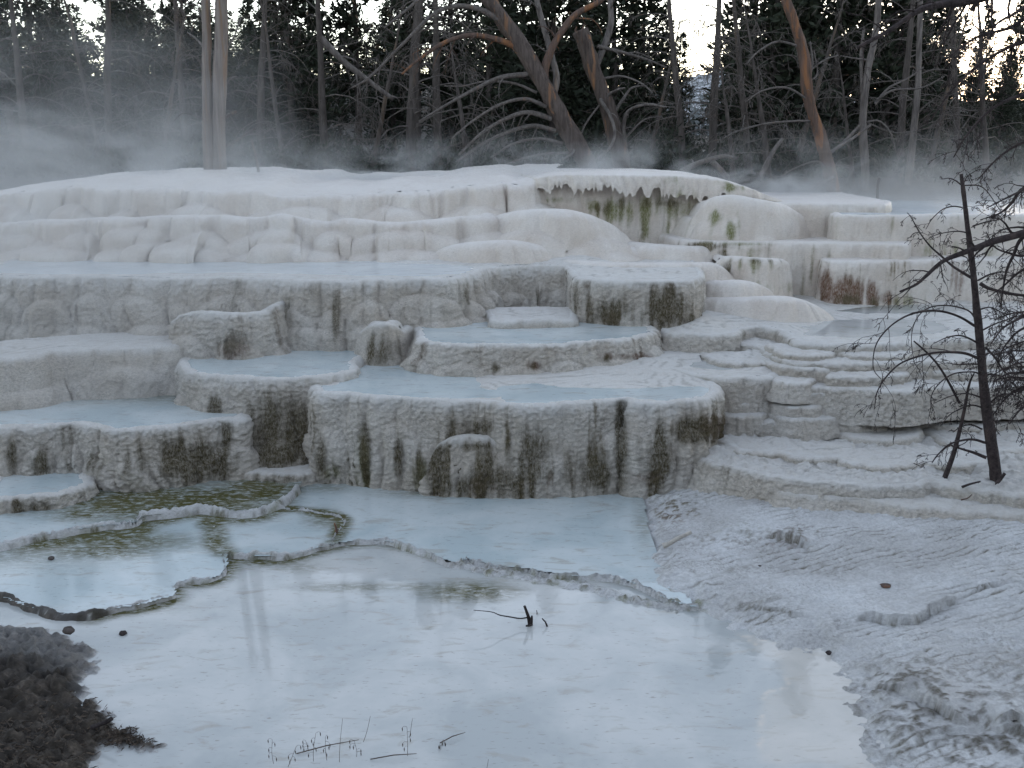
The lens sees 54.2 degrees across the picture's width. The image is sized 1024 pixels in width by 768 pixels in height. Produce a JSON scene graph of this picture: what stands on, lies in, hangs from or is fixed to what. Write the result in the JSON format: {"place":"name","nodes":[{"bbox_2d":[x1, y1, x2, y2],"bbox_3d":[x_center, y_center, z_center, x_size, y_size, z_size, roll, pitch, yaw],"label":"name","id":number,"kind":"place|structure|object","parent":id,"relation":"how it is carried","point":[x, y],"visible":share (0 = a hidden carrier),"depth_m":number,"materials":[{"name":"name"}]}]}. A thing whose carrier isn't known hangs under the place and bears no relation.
{"place":"outdoors","nodes":[
{"label":"outdoors","id":0,"kind":"place"},
{"bbox_2d":[0,473,82,495],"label":"pool water","id":1,"kind":"structure","parent":0,"point":[13,485],"depth_m":11.54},
{"bbox_2d":[0,395,236,427],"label":"pool water","id":2,"kind":"structure","parent":0,"point":[133,412],"depth_m":12.44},
{"bbox_2d":[0,479,301,545],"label":"pool water","id":3,"kind":"structure","parent":0,"point":[127,507],"depth_m":11.33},
{"bbox_2d":[188,350,356,376],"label":"pool water","id":4,"kind":"structure","parent":0,"point":[298,363],"depth_m":13.15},
{"bbox_2d":[0,484,696,613],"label":"pool water","id":5,"kind":"structure","parent":0,"point":[607,534],"depth_m":10.41,"materials":[{"name":"liquid"}]},
{"bbox_2d":[0,511,898,767],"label":"pool water","id":6,"kind":"structure","parent":0,"point":[240,663],"depth_m":7.79,"materials":[{"name":"liquid"}]},
{"bbox_2d":[436,240,551,264],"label":"travertine terrace","id":7,"kind":"structure","parent":0,"point":[510,252],"depth_m":16.41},
{"bbox_2d":[0,75,1023,767],"bbox_3d":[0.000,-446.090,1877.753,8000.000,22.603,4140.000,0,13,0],"label":"ground","id":8,"kind":"structure","parent":0,"point":[926,647],"depth_m":8.86,"materials":[{"name":"stone"}]},
{"bbox_2d":[0,0,66,170],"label":"pine tree","id":9,"kind":"object","parent":8,"relation":"on","point":[8,90],"visible":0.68,"depth_m":38.46,"materials":[{"name":"green plant"}]},
{"bbox_2d":[0,0,94,160],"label":"pine tree","id":10,"kind":"object","parent":8,"relation":"on","point":[39,5],"visible":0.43,"depth_m":44.61,"materials":[{"name":"green plant"}]},
{"bbox_2d":[0,0,98,176],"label":"conifer tree","id":11,"kind":"object","parent":8,"relation":"on","point":[21,111],"visible":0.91,"depth_m":32.82,"materials":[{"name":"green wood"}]},
{"bbox_2d":[0,472,99,514],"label":"travertine terrace","id":12,"kind":"structure","parent":8,"relation":"on","point":[86,489],"depth_m":11.13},
{"bbox_2d":[22,0,132,172],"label":"conifer tree","id":13,"kind":"object","parent":8,"relation":"on","point":[87,101],"visible":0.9,"depth_m":34.58,"materials":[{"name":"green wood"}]},
{"bbox_2d":[0,679,159,767],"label":"dry grass","id":14,"kind":"structure","parent":8,"relation":"on","point":[130,737],"depth_m":6.90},
{"bbox_2d":[60,25,104,162],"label":"pine tree","id":15,"kind":"object","parent":8,"relation":"on","point":[77,109],"visible":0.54,"depth_m":42.29,"materials":[{"name":"green plant"}]},
{"bbox_2d":[26,0,179,172],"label":"bare tree","id":16,"kind":"object","parent":8,"relation":"on","point":[106,78],"visible":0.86,"depth_m":36.60,"materials":[{"name":"grey wood"}]},
{"bbox_2d":[72,0,157,160],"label":"pine tree","id":17,"kind":"object","parent":8,"relation":"on","point":[98,65],"visible":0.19,"depth_m":43.66,"materials":[{"name":"green plant"}]},
{"bbox_2d":[0,413,259,491],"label":"travertine terrace","id":18,"kind":"structure","parent":8,"relation":"on","point":[145,458],"depth_m":11.85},
{"bbox_2d":[0,332,183,410],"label":"travertine terrace","id":19,"kind":"structure","parent":18,"relation":"on","point":[38,372],"depth_m":13.20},
{"bbox_2d":[96,0,174,167],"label":"pine tree","id":20,"kind":"object","parent":8,"relation":"on","point":[131,31],"visible":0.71,"depth_m":40.06,"materials":[{"name":"green plant"}]},
{"bbox_2d":[112,0,181,156],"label":"pine tree","id":21,"kind":"object","parent":8,"relation":"on","point":[160,49],"visible":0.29,"depth_m":49.56,"materials":[{"name":"green plant"}]},
{"bbox_2d":[105,0,213,170],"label":"bare tree","id":22,"kind":"object","parent":8,"relation":"on","point":[167,122],"visible":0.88,"depth_m":32.92,"materials":[{"name":"grey wood"}]},
{"bbox_2d":[149,0,213,144],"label":"pine tree","id":23,"kind":"object","parent":8,"relation":"on","point":[188,40],"visible":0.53,"depth_m":47.54,"materials":[{"name":"green plant"}]},
{"bbox_2d":[124,0,246,159],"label":"bare tree","id":24,"kind":"object","parent":8,"relation":"on","point":[184,126],"visible":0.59,"depth_m":36.58,"materials":[{"name":"grey wood"}]},
{"bbox_2d":[200,0,332,166],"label":"bare tree","id":25,"kind":"object","parent":8,"relation":"on","point":[260,99],"visible":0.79,"depth_m":34.59,"materials":[{"name":"grey wood"}]},
{"bbox_2d":[174,355,364,467],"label":"travertine terrace","id":26,"kind":"structure","parent":8,"relation":"on","point":[275,409],"depth_m":12.39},
{"bbox_2d":[168,301,291,359],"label":"travertine terrace","id":27,"kind":"structure","parent":26,"relation":"on","point":[204,334],"depth_m":13.58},
{"bbox_2d":[226,0,331,167],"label":"bare tree","id":28,"kind":"object","parent":8,"relation":"on","point":[276,116],"visible":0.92,"depth_m":31.98,"materials":[{"name":"grey wood"}]},
{"bbox_2d":[242,464,316,486],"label":"travertine terrace","id":29,"kind":"structure","parent":8,"relation":"on","point":[305,474],"depth_m":12.13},
{"bbox_2d":[0,164,562,222],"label":"travertine terrace","id":30,"kind":"structure","parent":8,"relation":"on","point":[333,194],"depth_m":18.35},
{"bbox_2d":[174,0,212,169],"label":"dead tree","id":31,"kind":"object","parent":30,"relation":"on","point":[207,98],"visible":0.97,"depth_m":22.95,"materials":[{"name":"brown wood"}]},
{"bbox_2d":[212,0,258,169],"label":"dead tree","id":32,"kind":"object","parent":30,"relation":"on","point":[220,82],"visible":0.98,"depth_m":22.96,"materials":[{"name":"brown wood"}]},
{"bbox_2d":[230,0,353,154],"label":"pine tree","id":33,"kind":"object","parent":8,"relation":"on","point":[312,62],"visible":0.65,"depth_m":41.74,"materials":[{"name":"green plant"}]},
{"bbox_2d":[0,255,611,351],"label":"travertine terrace","id":34,"kind":"structure","parent":8,"relation":"on","point":[333,313],"depth_m":14.51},
{"bbox_2d":[0,213,502,263],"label":"travertine terrace","id":35,"kind":"structure","parent":34,"relation":"on","point":[273,238],"depth_m":17.06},
{"bbox_2d":[0,260,557,278],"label":"pool water","id":36,"kind":"structure","parent":34,"relation":"in","point":[361,268],"depth_m":15.76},
{"bbox_2d":[264,0,404,164],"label":"bare tree","id":37,"kind":"object","parent":8,"relation":"on","point":[321,81],"visible":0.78,"depth_m":34.65,"materials":[{"name":"grey wood"}]},
{"bbox_2d":[320,0,390,157],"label":"pine tree","id":38,"kind":"object","parent":8,"relation":"on","point":[347,22],"visible":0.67,"depth_m":43.49,"materials":[{"name":"green plant"}]},
{"bbox_2d":[309,0,450,172],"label":"pine tree","id":39,"kind":"object","parent":8,"relation":"on","point":[377,139],"visible":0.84,"depth_m":32.46,"materials":[{"name":"grey wood"}]},
{"bbox_2d":[362,0,424,155],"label":"pine tree","id":40,"kind":"object","parent":8,"relation":"on","point":[394,104],"visible":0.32,"depth_m":55.29,"materials":[{"name":"green plant"}]},
{"bbox_2d":[376,0,456,164],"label":"pine tree","id":41,"kind":"object","parent":8,"relation":"on","point":[402,32],"visible":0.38,"depth_m":41.43,"materials":[{"name":"green plant"}]},
{"bbox_2d":[331,0,503,171],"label":"bare tree","id":42,"kind":"object","parent":8,"relation":"on","point":[411,124],"visible":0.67,"depth_m":34.55,"materials":[{"name":"grey wood"}]},
{"bbox_2d":[346,0,513,170],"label":"bare tree","id":43,"kind":"object","parent":8,"relation":"on","point":[435,94],"visible":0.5,"depth_m":36.61,"materials":[{"name":"grey wood"}]},
{"bbox_2d":[407,0,497,163],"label":"pine tree","id":44,"kind":"object","parent":8,"relation":"on","point":[451,126],"visible":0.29,"depth_m":43.55,"materials":[{"name":"green plant"}]},
{"bbox_2d":[400,19,525,166],"bbox_3d":[-1.597,-8.843,32.133,3.280,5.601,3.459,-8,15,-31],"label":"bare tree","id":45,"kind":"object","parent":8,"relation":"on","point":[463,135],"visible":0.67,"depth_m":32.13,"materials":[{"name":"grey wood"}]},
{"bbox_2d":[418,434,510,498],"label":"travertine terrace","id":46,"kind":"structure","parent":8,"relation":"on","point":[472,456],"depth_m":11.65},
{"bbox_2d":[351,0,604,168],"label":"dead tree","id":47,"kind":"object","parent":8,"relation":"on","point":[558,115],"visible":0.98,"depth_m":25.69,"materials":[{"name":"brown wood"}]},
{"bbox_2d":[444,0,531,153],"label":"pine tree","id":48,"kind":"object","parent":8,"relation":"on","point":[498,66],"visible":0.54,"depth_m":39.66,"materials":[{"name":"green plant"}]},
{"bbox_2d":[0,116,1023,185],"bbox_3d":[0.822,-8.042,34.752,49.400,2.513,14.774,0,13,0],"label":"steam","id":49,"kind":"object","parent":8,"relation":"on","point":[35,163],"visible":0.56,"depth_m":31.16,"materials":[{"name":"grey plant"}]},
{"bbox_2d":[0,0,1023,149],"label":"wood","id":50,"kind":"object","parent":8,"relation":"on","point":[231,71],"visible":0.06,"depth_m":59.71,"materials":[{"name":"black plant"}]},
{"bbox_2d":[302,351,725,498],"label":"travertine terrace","id":51,"kind":"structure","parent":8,"relation":"on","point":[631,447],"depth_m":11.69,"materials":[{"name":"stone"}]},
{"bbox_2d":[354,320,412,365],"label":"travertine terrace","id":52,"kind":"structure","parent":51,"relation":"on","point":[383,343],"depth_m":13.57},
{"bbox_2d":[321,365,708,402],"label":"pool water","id":53,"kind":"structure","parent":51,"relation":"on","point":[393,380],"depth_m":12.21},
{"bbox_2d":[399,325,668,376],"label":"travertine terrace","id":54,"kind":"structure","parent":51,"relation":"on","point":[424,355],"depth_m":13.02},
{"bbox_2d":[497,0,611,162],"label":"pine tree","id":55,"kind":"object","parent":8,"relation":"on","point":[563,59],"visible":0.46,"depth_m":42.57,"materials":[{"name":"green plant"}]},
{"bbox_2d":[567,0,660,150],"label":"pine tree","id":56,"kind":"object","parent":8,"relation":"on","point":[613,84],"visible":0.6,"depth_m":40.88,"materials":[{"name":"green plant"}]},
{"bbox_2d":[573,0,674,167],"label":"dead tree","id":57,"kind":"object","parent":8,"relation":"on","point":[615,129],"visible":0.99,"depth_m":27.21,"materials":[{"name":"grey wood"}]},
{"bbox_2d":[563,259,705,330],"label":"travertine terrace","id":58,"kind":"structure","parent":8,"relation":"on","point":[659,298],"depth_m":14.40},
{"bbox_2d":[516,180,753,243],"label":"travertine terrace","id":59,"kind":"structure","parent":8,"relation":"on","point":[639,216],"depth_m":18.42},
{"bbox_2d":[520,168,781,201],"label":"travertine terrace","id":60,"kind":"structure","parent":59,"relation":"on","point":[632,181],"depth_m":18.08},
{"bbox_2d":[617,0,679,154],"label":"pine tree","id":61,"kind":"object","parent":8,"relation":"on","point":[650,6],"visible":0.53,"depth_m":41.54,"materials":[{"name":"green plant"}]},
{"bbox_2d":[563,260,734,281],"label":"travertine terrace","id":62,"kind":"structure","parent":8,"relation":"on","point":[713,271],"depth_m":16.04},
{"bbox_2d":[607,0,719,170],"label":"pine tree","id":63,"kind":"object","parent":8,"relation":"on","point":[678,98],"visible":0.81,"depth_m":29.88,"materials":[{"name":"grey wood"}]},
{"bbox_2d":[627,241,715,262],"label":"travertine terrace","id":64,"kind":"structure","parent":8,"relation":"on","point":[650,251],"depth_m":17.00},
{"bbox_2d":[649,31,699,157],"bbox_3d":[6.315,-10.924,38.621,2.146,5.147,1.925,4,14,16],"label":"pine tree","id":65,"kind":"object","parent":8,"relation":"on","point":[681,81],"visible":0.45,"depth_m":38.38,"materials":[{"name":"green plant"}]},
{"bbox_2d":[627,0,797,175],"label":"bare tree","id":66,"kind":"object","parent":8,"relation":"on","point":[713,126],"visible":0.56,"depth_m":31.83,"materials":[{"name":"grey wood"}]},
{"bbox_2d":[670,37,792,185],"bbox_3d":[5.950,-7.183,27.321,2.624,4.481,2.767,-9,16,-32],"label":"bare tree","id":67,"kind":"object","parent":8,"relation":"on","point":[731,152],"visible":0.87,"depth_m":27.32,"materials":[{"name":"wood"}]},
{"bbox_2d":[673,0,794,174],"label":"bare tree","id":68,"kind":"object","parent":8,"relation":"on","point":[743,103],"visible":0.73,"depth_m":28.73,"materials":[{"name":"wood"}]},
{"bbox_2d":[671,195,810,240],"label":"travertine terrace","id":69,"kind":"structure","parent":8,"relation":"on","point":[732,217],"depth_m":17.22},
{"bbox_2d":[695,0,808,168],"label":"pine tree","id":70,"kind":"object","parent":8,"relation":"on","point":[753,9],"visible":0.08,"depth_m":37.96,"materials":[{"name":"green plant"}]},
{"bbox_2d":[700,0,823,180],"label":"bare tree","id":71,"kind":"object","parent":8,"relation":"on","point":[768,174],"visible":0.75,"depth_m":28.08,"materials":[{"name":"wood"}]},
{"bbox_2d":[706,296,833,322],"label":"travertine terrace","id":72,"kind":"structure","parent":8,"relation":"on","point":[785,309],"depth_m":14.92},
{"bbox_2d":[701,0,842,159],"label":"pine tree","id":73,"kind":"object","parent":8,"relation":"on","point":[775,13],"visible":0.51,"depth_m":33.90,"materials":[{"name":"green plant"}]},
{"bbox_2d":[658,233,911,295],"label":"travertine terrace","id":74,"kind":"structure","parent":8,"relation":"on","point":[802,257],"depth_m":16.91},
{"bbox_2d":[701,0,870,191],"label":"dead tree","id":75,"kind":"object","parent":8,"relation":"on","point":[806,94],"visible":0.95,"depth_m":24.45,"materials":[{"name":"brown wood"}]},
{"bbox_2d":[758,418,841,438],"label":"travertine terrace","id":76,"kind":"structure","parent":8,"relation":"on","point":[768,425],"depth_m":12.46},
{"bbox_2d":[770,402,821,417],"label":"travertine terrace","id":77,"kind":"structure","parent":76,"relation":"on","point":[796,411],"depth_m":12.38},
{"bbox_2d":[765,376,816,404],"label":"travertine terrace","id":78,"kind":"structure","parent":77,"relation":"on","point":[790,390],"depth_m":12.43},
{"bbox_2d":[811,379,1023,426],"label":"travertine terrace","id":79,"kind":"structure","parent":76,"relation":"on","point":[911,409],"depth_m":12.40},
{"bbox_2d":[737,0,881,176],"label":"bare tree","id":80,"kind":"object","parent":8,"relation":"on","point":[805,129],"visible":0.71,"depth_m":29.62,"materials":[{"name":"wood"}]},
{"bbox_2d":[778,441,858,464],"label":"travertine terrace","id":81,"kind":"structure","parent":8,"relation":"on","point":[815,453],"depth_m":11.68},
{"bbox_2d":[761,192,891,237],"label":"travertine terrace","id":82,"kind":"structure","parent":8,"relation":"on","point":[815,210],"depth_m":17.72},
{"bbox_2d":[762,0,901,154],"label":"pine tree","id":83,"kind":"object","parent":8,"relation":"on","point":[849,68],"visible":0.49,"depth_m":34.84,"materials":[{"name":"green plant"}]},
{"bbox_2d":[660,295,1023,355],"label":"travertine terrace","id":84,"kind":"structure","parent":8,"relation":"on","point":[708,331],"depth_m":14.04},
{"bbox_2d":[712,254,792,296],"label":"travertine terrace","id":85,"kind":"structure","parent":84,"relation":"on","point":[774,275],"depth_m":16.26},
{"bbox_2d":[798,54,893,187],"bbox_3d":[9.127,-6.926,27.175,2.421,3.921,2.296,2,13,6],"label":"bare tree","id":86,"kind":"object","parent":8,"relation":"on","point":[852,183],"visible":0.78,"depth_m":27.18,"materials":[{"name":"wood"}]},
{"bbox_2d":[687,429,1023,508],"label":"travertine terrace","id":87,"kind":"structure","parent":8,"relation":"on","point":[720,469],"depth_m":11.07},
{"bbox_2d":[657,362,778,412],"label":"travertine terrace","id":88,"kind":"structure","parent":87,"relation":"on","point":[740,386],"depth_m":12.60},
{"bbox_2d":[718,435,795,458],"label":"travertine terrace","id":89,"kind":"structure","parent":87,"relation":"on","point":[769,447],"depth_m":11.95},
{"bbox_2d":[768,413,839,440],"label":"travertine terrace","id":90,"kind":"structure","parent":87,"relation":"on","point":[822,427],"depth_m":12.28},
{"bbox_2d":[832,169,1023,481],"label":"dead sapling","id":91,"kind":"object","parent":87,"relation":"on","point":[993,460],"visible":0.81,"depth_m":10.47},
{"bbox_2d":[895,446,986,474],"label":"travertine terrace","id":92,"kind":"structure","parent":87,"relation":"on","point":[968,463],"depth_m":11.44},
{"bbox_2d":[836,448,922,472],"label":"travertine terrace","id":93,"kind":"structure","parent":8,"relation":"on","point":[883,460],"depth_m":11.40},
{"bbox_2d":[837,426,923,446],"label":"travertine terrace","id":94,"kind":"structure","parent":8,"relation":"on","point":[907,435],"depth_m":12.25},
{"bbox_2d":[740,337,1023,379],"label":"travertine terrace","id":95,"kind":"structure","parent":8,"relation":"on","point":[836,364],"depth_m":12.87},
{"bbox_2d":[832,0,949,190],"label":"dead tree","id":96,"kind":"object","parent":8,"relation":"on","point":[863,89],"visible":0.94,"depth_m":25.96,"materials":[{"name":"grey wood"}]},
{"bbox_2d":[764,491,1023,522],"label":"travertine terrace","id":97,"kind":"structure","parent":8,"relation":"on","point":[933,505],"depth_m":10.59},
{"bbox_2d":[822,0,972,170],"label":"pine tree","id":98,"kind":"object","parent":8,"relation":"on","point":[894,68],"visible":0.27,"depth_m":34.97,"materials":[{"name":"green plant"}]},
{"bbox_2d":[810,0,990,177],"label":"bare tree","id":99,"kind":"object","parent":8,"relation":"on","point":[906,67],"visible":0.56,"depth_m":29.93,"materials":[{"name":"wood"}]},
{"bbox_2d":[882,0,953,184],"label":"dead tree","id":100,"kind":"object","parent":8,"relation":"on","point":[912,140],"visible":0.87,"depth_m":26.94,"materials":[{"name":"grey wood"}]},
{"bbox_2d":[814,255,1023,305],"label":"travertine terrace","id":101,"kind":"structure","parent":8,"relation":"on","point":[859,281],"depth_m":16.55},
{"bbox_2d":[827,201,1023,256],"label":"travertine terrace","id":102,"kind":"structure","parent":8,"relation":"on","point":[845,227],"depth_m":17.09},
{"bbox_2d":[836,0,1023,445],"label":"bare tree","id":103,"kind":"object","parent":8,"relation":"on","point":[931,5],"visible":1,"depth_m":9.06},
{"bbox_2d":[868,0,1011,181],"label":"bare tree","id":104,"kind":"object","parent":8,"relation":"on","point":[934,144],"visible":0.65,"depth_m":28.94,"materials":[{"name":"wood"}]},
{"bbox_2d":[888,0,1003,177],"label":"bare tree","id":105,"kind":"object","parent":8,"relation":"on","point":[955,90],"visible":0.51,"depth_m":31.05,"materials":[{"name":"wood"}]},
{"bbox_2d":[894,5,1023,185],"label":"bare tree","id":106,"kind":"object","parent":8,"relation":"on","point":[985,151],"visible":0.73,"depth_m":27.97,"materials":[{"name":"grey wood"}]},
{"bbox_2d":[922,428,1023,453],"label":"travertine terrace","id":107,"kind":"structure","parent":8,"relation":"on","point":[942,437],"depth_m":12.23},
{"bbox_2d":[978,34,1022,167],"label":"pine tree","id":108,"kind":"object","parent":8,"relation":"on","point":[1004,111],"visible":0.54,"depth_m":36.51,"materials":[{"name":"green plant"}]},
{"bbox_2d":[2,0,1023,99],"label":"sky","id":109,"kind":"structure","parent":0,"point":[232,5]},
{"bbox_2d":[485,306,579,328],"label":"travertine terrace","id":110,"kind":"structure","parent":0,"point":[527,317],"depth_m":14.40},
{"bbox_2d":[422,322,649,343],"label":"pool water","id":111,"kind":"structure","parent":0,"point":[481,332],"depth_m":13.79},
{"bbox_2d":[496,209,643,261],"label":"travertine terrace","id":112,"kind":"structure","parent":0,"point":[555,233],"depth_m":16.89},
{"bbox_2d":[771,304,1021,340],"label":"pool water","id":113,"kind":"structure","parent":0,"point":[858,328],"depth_m":14.62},
{"bbox_2d":[823,368,1023,386],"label":"travertine terrace","id":114,"kind":"structure","parent":0,"point":[842,378],"depth_m":12.60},
{"bbox_2d":[840,200,1023,214],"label":"pool water","id":115,"kind":"structure","parent":0,"point":[899,207],"depth_m":18.87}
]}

